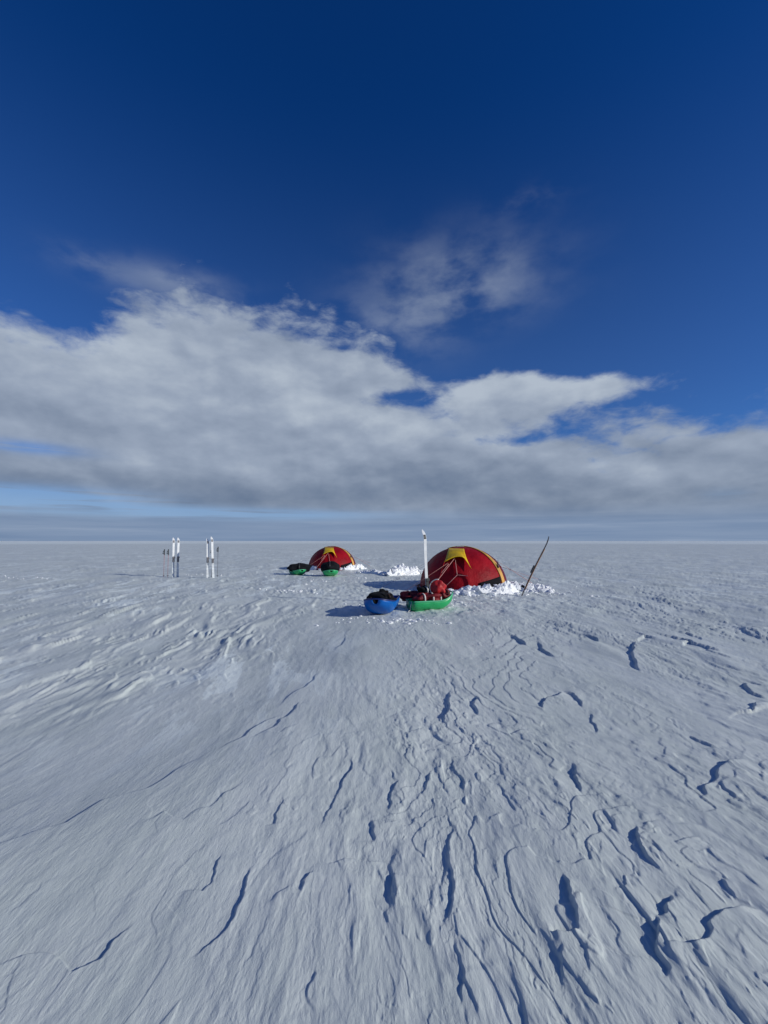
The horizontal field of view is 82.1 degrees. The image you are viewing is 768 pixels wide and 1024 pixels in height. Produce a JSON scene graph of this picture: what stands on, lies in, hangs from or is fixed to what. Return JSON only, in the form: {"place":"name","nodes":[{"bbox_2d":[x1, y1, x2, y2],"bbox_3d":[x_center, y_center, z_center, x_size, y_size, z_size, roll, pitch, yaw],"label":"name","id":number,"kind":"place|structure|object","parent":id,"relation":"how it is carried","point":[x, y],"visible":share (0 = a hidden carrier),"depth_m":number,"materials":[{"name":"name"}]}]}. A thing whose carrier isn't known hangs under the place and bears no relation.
{"place":"outdoors","nodes":[
{"label":"outdoors","id":0,"kind":"place"},
{"bbox_2d":[0,541,767,1023],"bbox_3d":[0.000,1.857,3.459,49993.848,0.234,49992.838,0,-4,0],"label":"snow ground","id":1,"kind":"structure","parent":0,"point":[236,793],"depth_m":2.82,"materials":[{"name":"white snow"}]},
{"bbox_2d":[172,538,174,576],"bbox_3d":[-9.434,2.079,19.739,0.109,1.864,0.212,2,-4,-38],"label":"ski","id":2,"kind":"object","parent":1,"relation":"on","point":[173,554],"visible":0.98,"depth_m":19.70,"materials":[{"name":"grey plastic"}]},
{"bbox_2d":[176,538,179,576],"bbox_3d":[-9.231,2.076,19.744,0.109,1.857,0.212,3,-5,-38],"label":"ski","id":3,"kind":"object","parent":1,"relation":"on","point":[178,556],"visible":0.98,"depth_m":19.71,"materials":[{"name":"grey plastic"}]},
{"bbox_2d":[206,539,208,577],"bbox_3d":[-7.693,2.054,19.204,0.109,1.796,0.212,2,-4,-38],"label":"ski","id":4,"kind":"object","parent":1,"relation":"on","point":[207,563],"visible":0.99,"depth_m":19.16,"materials":[{"name":"grey plastic"}]},
{"bbox_2d":[210,537,214,577],"bbox_3d":[-7.478,2.006,19.155,0.145,1.879,0.241,16,-16,-77],"label":"ski","id":5,"kind":"object","parent":1,"relation":"on","point":[212,555],"visible":0.99,"depth_m":19.15,"materials":[{"name":"grey plastic"}]},
{"bbox_2d":[289,569,305,574],"bbox_3d":[-4.132,2.852,21.056,0.624,0.301,1.335,2,-4,-30],"label":"pulling sled","id":6,"kind":"object","parent":1,"relation":"on","point":[297,572],"visible":0.89,"depth_m":20.58,"materials":[{"name":"green plastic"}]},
{"bbox_2d":[287,563,311,571],"bbox_3d":[-4.053,2.667,21.076,1.178,0.484,0.729,1,-4,-12],"label":"cargo cover","id":7,"kind":"object","parent":6,"relation":"on","point":[297,566],"visible":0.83,"depth_m":20.82,"materials":[{"name":"black fabric"}]},
{"bbox_2d":[5,573,639,625],"bbox_3d":[-5.232,2.663,16.251,26.416,0.139,11.764,-2,-4,23],"label":"snow rubble","id":8,"kind":"object","parent":1,"relation":"on","point":[410,619],"visible":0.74,"depth_m":11.32,"materials":[{"name":"white snow"}]},
{"bbox_2d":[323,570,337,575],"bbox_3d":[-2.509,2.804,20.469,0.722,0.321,1.336,1,-4,-12],"label":"pulling sled","id":9,"kind":"object","parent":1,"relation":"on","point":[329,573],"visible":0.84,"depth_m":19.95,"materials":[{"name":"green plastic"}]},
{"bbox_2d":[320,561,339,571],"bbox_3d":[-2.495,2.559,20.409,0.902,0.577,1.002,0,-4,-5],"label":"cargo cover","id":10,"kind":"object","parent":9,"relation":"on","point":[330,565],"visible":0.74,"depth_m":20.11,"materials":[{"name":"black fabric"}]},
{"bbox_2d":[306,546,368,570],"bbox_3d":[-3.038,2.603,25.117,4.840,1.323,4.991,0,-4,-7],"label":"dome tent","id":11,"kind":"object","parent":1,"relation":"on","point":[342,557],"visible":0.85,"depth_m":24.22,"materials":[{"name":"red fabric"}]},
{"bbox_2d":[341,562,351,567],"bbox_3d":[-2.000,2.926,24.100,0.141,0.363,0.903,-3,-5,39],"label":"window","id":12,"kind":"structure","parent":11,"relation":"in","point":[342,566],"depth_m":23.97,"materials":[{"name":"black fabric"}]},
{"bbox_2d":[339,564,366,569],"bbox_3d":[-1.664,3.085,24.888,1.051,0.444,2.932,-2,-4,27],"label":"snow heap","id":13,"kind":"object","parent":1,"relation":"on","point":[355,566],"visible":0.9,"depth_m":24.31,"materials":[{"name":"white snow"}]},
{"bbox_2d":[354,569,386,574],"bbox_3d":[-0.545,2.958,21.688,0.802,0.300,2.235,4,-5,-45],"label":"snow heap","id":14,"kind":"object","parent":1,"relation":"on","point":[373,571],"visible":0.78,"depth_m":21.61,"materials":[{"name":"white snow"}]},
{"bbox_2d":[363,595,399,613],"bbox_3d":[-0.039,2.060,9.948,0.703,0.430,1.634,-1,-4,10],"label":"pulling sled","id":15,"kind":"object","parent":1,"relation":"on","point":[384,606],"visible":0.87,"depth_m":9.31,"materials":[{"name":"blue plastic"}]},
{"bbox_2d":[366,591,393,603],"bbox_3d":[-0.101,1.982,9.891,0.619,0.413,0.996,-1,-4,10],"label":"cargo bag","id":16,"kind":"object","parent":15,"relation":"in","point":[377,594],"visible":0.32,"depth_m":9.57,"materials":[{"name":"black fabric"}]},
{"bbox_2d":[381,593,396,599],"bbox_3d":[0.086,1.915,9.601,0.423,0.288,0.296,2,-4,-30],"label":"cargo bag","id":17,"kind":"object","parent":15,"relation":"in","point":[389,596],"visible":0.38,"depth_m":9.54,"materials":[{"name":"black fabric"}]},
{"bbox_2d":[382,563,422,575],"bbox_3d":[0.901,2.760,21.157,2.402,0.608,0.811,3,-5,-36],"label":"snow heap","id":18,"kind":"object","parent":1,"relation":"on","point":[399,570],"visible":0.94,"depth_m":20.91,"materials":[{"name":"white snow"}]},
{"bbox_2d":[422,530,429,586],"bbox_3d":[1.047,1.455,11.245,0.127,2.020,0.241,6,-7,-57],"label":"ski","id":19,"kind":"object","parent":1,"relation":"on","point":[427,579],"visible":0.72,"depth_m":11.24,"materials":[{"name":"grey plastic"}]},
{"bbox_2d":[406,591,452,611],"bbox_3d":[1.051,2.087,10.341,1.215,0.419,0.565,1,-4,-20],"label":"pulling sled","id":20,"kind":"object","parent":1,"relation":"on","point":[414,606],"visible":0.84,"depth_m":10.11,"materials":[{"name":"green plastic"}]},
{"bbox_2d":[400,590,418,600],"bbox_3d":[0.715,2.023,10.626,0.687,0.269,0.368,1,-4,-8],"label":"duffel bag","id":21,"kind":"object","parent":20,"relation":"on","point":[404,595],"visible":0.42,"depth_m":10.52,"materials":[{"name":"red fabric"}]},
{"bbox_2d":[412,592,442,600],"bbox_3d":[1.072,2.021,10.373,0.904,0.284,0.441,1,-4,-18],"label":"cargo cover","id":22,"kind":"object","parent":20,"relation":"on","point":[429,596],"visible":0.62,"depth_m":10.21,"materials":[{"name":"red fabric"}]},
{"bbox_2d":[417,585,431,592],"bbox_3d":[0.977,1.886,10.480,0.437,0.279,0.318,1,-4,-20],"label":"cargo bag","id":23,"kind":"object","parent":22,"relation":"on","point":[423,589],"visible":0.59,"depth_m":10.39,"materials":[{"name":"black fabric"}]},
{"bbox_2d":[429,579,446,592],"bbox_3d":[1.279,1.797,10.437,0.402,0.436,0.296,-1,-4,12],"label":"round sack","id":24,"kind":"object","parent":22,"relation":"on","point":[437,586],"visible":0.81,"depth_m":10.35,"materials":[{"name":"red fabric"}]},
{"bbox_2d":[441,589,450,599],"bbox_3d":[1.399,1.971,10.459,0.367,0.397,0.386,-2,-4,27],"label":"cargo bag","id":25,"kind":"object","parent":20,"relation":"in","point":[446,594],"visible":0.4,"depth_m":10.34,"materials":[{"name":"red fabric"}]},
{"bbox_2d":[393,546,533,589],"bbox_3d":[2.600,1.896,15.190,5.309,1.452,5.474,-1,-4,10],"label":"dome tent","id":26,"kind":"object","parent":1,"relation":"on","point":[455,567],"visible":0.87,"depth_m":14.08,"materials":[{"name":"red fabric"}]},
{"bbox_2d":[480,576,500,586],"bbox_3d":[3.369,2.232,13.789,0.990,0.399,0.154,3,-5,-34],"label":"window","id":27,"kind":"structure","parent":26,"relation":"in","point":[497,580],"depth_m":13.77,"materials":[{"name":"black fabric"}]},
{"bbox_2d":[449,580,522,596],"bbox_3d":[3.442,2.409,13.900,3.457,0.523,1.490,3,-5,-37],"label":"snow heap","id":28,"kind":"object","parent":1,"relation":"on","point":[510,587],"visible":0.97,"depth_m":13.28,"materials":[{"name":"white snow"}]},
{"bbox_2d":[521,536,548,595],"bbox_3d":[4.372,1.621,12.911,0.149,2.045,0.070,27,-3,2],"label":"leaning ski","id":29,"kind":"object","parent":1,"relation":"on","point":[531,571],"visible":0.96,"depth_m":12.89,"materials":[{"name":"grey plastic"}]},
{"bbox_2d":[518,583,553,592],"bbox_3d":[4.776,2.453,14.150,1.368,0.344,1.024,-1,-4,13],"label":"snow heap","id":30,"kind":"object","parent":1,"relation":"on","point":[535,588],"visible":0.68,"depth_m":13.95,"materials":[{"name":"white snow"}]},
{"bbox_2d":[0,0,767,540],"label":"sky","id":31,"kind":"structure","parent":0,"point":[271,270],"materials":[{"name":"blue"}]}
]}

